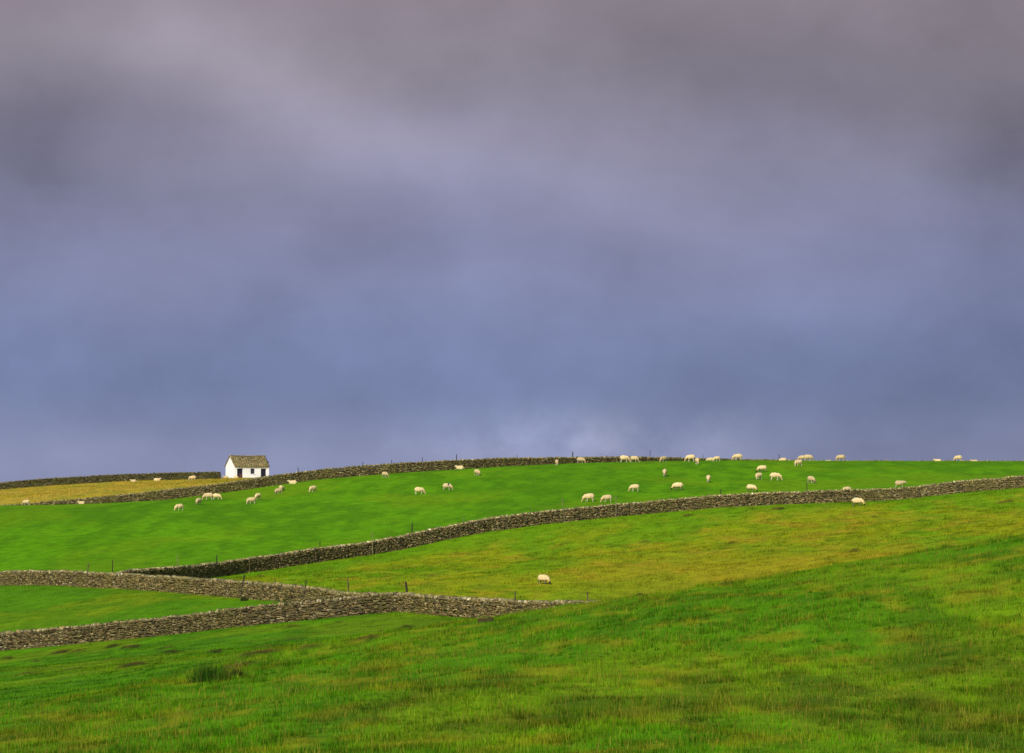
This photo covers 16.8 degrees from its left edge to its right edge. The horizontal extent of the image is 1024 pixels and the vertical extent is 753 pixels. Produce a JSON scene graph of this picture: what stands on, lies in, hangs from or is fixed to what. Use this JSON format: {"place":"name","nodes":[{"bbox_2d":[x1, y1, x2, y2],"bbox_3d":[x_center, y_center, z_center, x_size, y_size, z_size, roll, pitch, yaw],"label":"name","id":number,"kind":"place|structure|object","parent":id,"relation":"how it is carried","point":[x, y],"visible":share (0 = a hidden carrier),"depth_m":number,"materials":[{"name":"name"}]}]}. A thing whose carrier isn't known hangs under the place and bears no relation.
{"place":"outdoors","nodes":[
{"label":"outdoors","id":0,"kind":"place"},
{"bbox_2d":[0,460,1023,752],"bbox_3d":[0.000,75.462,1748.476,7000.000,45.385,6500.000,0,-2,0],"label":"ground","id":1,"kind":"structure","parent":0,"point":[138,538],"depth_m":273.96,"materials":[{"name":"green plant"}]},
{"bbox_2d":[0,471,220,489],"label":"dry stone wall","id":2,"kind":"structure","parent":1,"relation":"on","point":[37,482],"depth_m":562.20,"materials":[{"name":"grey stone"}]},
{"bbox_2d":[0,477,256,503],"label":"golden grass","id":3,"kind":"structure","parent":1,"relation":"on","point":[156,486],"depth_m":512.99,"materials":[{"name":"yellow plant"}]},
{"bbox_2d":[174,504,183,510],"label":"sheep","id":4,"kind":"object","parent":1,"relation":"on","point":[179,506],"visible":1,"depth_m":393.47},
{"bbox_2d":[0,591,398,650],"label":"dry stone wall","id":5,"kind":"structure","parent":1,"relation":"on","point":[293,611],"depth_m":248.36,"materials":[{"name":"grey stone"}]},
{"bbox_2d":[184,661,222,683],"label":"rush clump","id":6,"kind":"object","parent":1,"relation":"on","point":[205,673],"visible":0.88,"depth_m":128.97,"materials":[{"name":"green plant"}]},
{"bbox_2d":[202,493,212,499],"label":"sheep","id":7,"kind":"object","parent":1,"relation":"on","point":[207,495],"visible":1,"depth_m":414.34},
{"bbox_2d":[213,493,221,499],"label":"sheep","id":8,"kind":"object","parent":1,"relation":"on","point":[215,495],"visible":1,"depth_m":414.08},
{"bbox_2d":[208,666,235,682],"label":"rush clump","id":9,"kind":"object","parent":1,"relation":"on","point":[221,675],"visible":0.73,"depth_m":128.08,"materials":[{"name":"green plant"}]},
{"bbox_2d":[229,668,248,675],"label":"rush clump","id":10,"kind":"object","parent":1,"relation":"on","point":[236,672],"visible":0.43,"depth_m":129.08,"materials":[{"name":"green plant"}]},
{"bbox_2d":[0,585,478,710],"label":"grazed grass","id":11,"kind":"structure","parent":1,"relation":"on","point":[176,657],"depth_m":185.99,"materials":[{"name":"green plant"}]},
{"bbox_2d":[240,595,248,600],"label":"rush clump","id":12,"kind":"object","parent":1,"relation":"on","point":[244,598],"visible":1,"depth_m":266.74,"materials":[{"name":"green plant"}]},
{"bbox_2d":[224,455,269,477],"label":"barn","id":13,"kind":"structure","parent":1,"relation":"on","point":[246,466],"depth_m":576.63,"materials":[{"name":"paint"}]},
{"bbox_2d":[237,469,241,477],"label":"door","id":14,"kind":"structure","parent":13,"relation":"in","point":[239,471],"depth_m":575.33,"materials":[{"name":"paint"}]},
{"bbox_2d":[261,469,265,476],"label":"door","id":15,"kind":"structure","parent":13,"relation":"in","point":[263,471],"depth_m":577.16,"materials":[{"name":"paint"}]},
{"bbox_2d":[246,497,255,503],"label":"sheep","id":16,"kind":"object","parent":1,"relation":"on","point":[251,499],"visible":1,"depth_m":401.81},
{"bbox_2d":[275,488,281,493],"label":"sheep","id":17,"kind":"object","parent":1,"relation":"on","point":[278,490],"visible":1,"depth_m":419.57},
{"bbox_2d":[287,480,296,483],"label":"sheep","id":18,"kind":"object","parent":1,"relation":"on","point":[293,482],"visible":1,"depth_m":444.09},
{"bbox_2d":[0,569,601,618],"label":"dry stone wall","id":19,"kind":"structure","parent":1,"relation":"on","point":[449,606],"depth_m":267.00,"materials":[{"name":"grey stone"}]},
{"bbox_2d":[309,486,315,491],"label":"sheep","id":20,"kind":"object","parent":1,"relation":"on","point":[312,488],"visible":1,"depth_m":419.00},
{"bbox_2d":[382,472,388,477],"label":"sheep","id":21,"kind":"object","parent":1,"relation":"on","point":[385,474],"visible":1,"depth_m":437.04},
{"bbox_2d":[414,487,425,493],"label":"sheep","id":22,"kind":"object","parent":1,"relation":"on","point":[418,489],"visible":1,"depth_m":406.36},
{"bbox_2d":[442,483,452,489],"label":"sheep","id":23,"kind":"object","parent":1,"relation":"on","point":[445,485],"visible":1,"depth_m":409.37},
{"bbox_2d":[474,469,479,475],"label":"sheep","id":24,"kind":"object","parent":1,"relation":"on","point":[476,471],"visible":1,"depth_m":427.89},
{"bbox_2d":[484,617,494,621],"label":"soil mound","id":25,"kind":"object","parent":1,"relation":"on","point":[489,619],"visible":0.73,"depth_m":148.40,"materials":[{"name":"brown soil"}]},
{"bbox_2d":[0,460,1023,571],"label":"pasture grass","id":26,"kind":"structure","parent":1,"relation":"on","point":[439,501],"depth_m":399.28,"materials":[{"name":"green plant"}]},
{"bbox_2d":[1,456,1023,505],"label":"dry stone wall","id":27,"kind":"structure","parent":1,"relation":"on","point":[300,476],"depth_m":450.36,"materials":[{"name":"grey stone"}]},
{"bbox_2d":[2,466,1022,651],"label":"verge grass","id":28,"kind":"structure","parent":1,"relation":"on","point":[305,564],"depth_m":305.55,"materials":[{"name":"green plant"}]},
{"bbox_2d":[538,574,550,583],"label":"sheep","id":29,"kind":"object","parent":1,"relation":"on","point":[542,577],"visible":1,"depth_m":267.42},
{"bbox_2d":[119,475,1023,578],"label":"dry stone wall","id":30,"kind":"structure","parent":1,"relation":"on","point":[334,552],"depth_m":353.66,"materials":[{"name":"grey stone"}]},
{"bbox_2d":[577,457,585,462],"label":"sheep","id":31,"kind":"object","parent":1,"relation":"on","point":[580,459],"visible":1,"depth_m":447.19},
{"bbox_2d":[581,493,594,501],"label":"sheep","id":32,"kind":"object","parent":1,"relation":"on","point":[588,496],"visible":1,"depth_m":380.07},
{"bbox_2d":[600,495,611,501],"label":"sheep","id":33,"kind":"object","parent":1,"relation":"on","point":[606,497],"visible":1,"depth_m":378.07},
{"bbox_2d":[214,488,1023,600],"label":"meadow grass","id":34,"kind":"structure","parent":1,"relation":"on","point":[551,557],"depth_m":299.52,"materials":[{"name":"green plant"}]},
{"bbox_2d":[620,455,630,461],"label":"sheep","id":35,"kind":"object","parent":1,"relation":"on","point":[624,457],"visible":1,"depth_m":446.21},
{"bbox_2d":[628,484,638,490],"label":"sheep","id":36,"kind":"object","parent":1,"relation":"on","point":[634,486],"visible":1,"depth_m":391.64},
{"bbox_2d":[630,456,639,461],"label":"sheep","id":37,"kind":"object","parent":1,"relation":"on","point":[635,458],"visible":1,"depth_m":444.42},
{"bbox_2d":[671,482,682,489],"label":"sheep","id":38,"kind":"object","parent":1,"relation":"on","point":[678,485],"visible":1,"depth_m":390.89},
{"bbox_2d":[684,455,694,460],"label":"sheep","id":39,"kind":"object","parent":1,"relation":"on","point":[688,457],"visible":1,"depth_m":443.47},
{"bbox_2d":[731,454,742,459],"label":"sheep","id":40,"kind":"object","parent":1,"relation":"on","point":[736,456],"visible":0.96,"depth_m":454.73},
{"bbox_2d":[746,484,757,491],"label":"sheep","id":41,"kind":"object","parent":1,"relation":"on","point":[749,486],"visible":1,"depth_m":385.59},
{"bbox_2d":[755,473,761,478],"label":"sheep","id":42,"kind":"object","parent":1,"relation":"on","point":[757,475],"visible":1,"depth_m":405.59},
{"bbox_2d":[756,465,766,471],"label":"sheep","id":43,"kind":"object","parent":1,"relation":"on","point":[762,467],"visible":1,"depth_m":418.67},
{"bbox_2d":[770,472,782,479],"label":"sheep","id":44,"kind":"object","parent":1,"relation":"on","point":[775,475],"visible":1,"depth_m":403.90},
{"bbox_2d":[794,460,801,465],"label":"sheep","id":45,"kind":"object","parent":1,"relation":"on","point":[796,462],"visible":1,"depth_m":430.67},
{"bbox_2d":[804,455,813,460],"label":"sheep","id":46,"kind":"object","parent":1,"relation":"on","point":[808,456],"visible":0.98,"depth_m":458.70},
{"bbox_2d":[807,476,816,482],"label":"sheep","id":47,"kind":"object","parent":1,"relation":"on","point":[811,478],"visible":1,"depth_m":397.74},
{"bbox_2d":[835,455,844,460],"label":"sheep","id":48,"kind":"object","parent":1,"relation":"on","point":[840,456],"visible":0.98,"depth_m":460.70},
{"bbox_2d":[852,498,865,505],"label":"sheep","id":49,"kind":"object","parent":1,"relation":"on","point":[857,500],"visible":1,"depth_m":346.06},
{"bbox_2d":[895,480,906,487],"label":"sheep","id":50,"kind":"object","parent":1,"relation":"on","point":[899,482],"visible":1,"depth_m":384.16},
{"bbox_2d":[953,455,961,460],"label":"sheep","id":51,"kind":"object","parent":1,"relation":"on","point":[958,457],"visible":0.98,"depth_m":462.74},
{"bbox_2d":[0,0,1023,482],"label":"sky","id":52,"kind":"structure","parent":0,"point":[302,235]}
]}

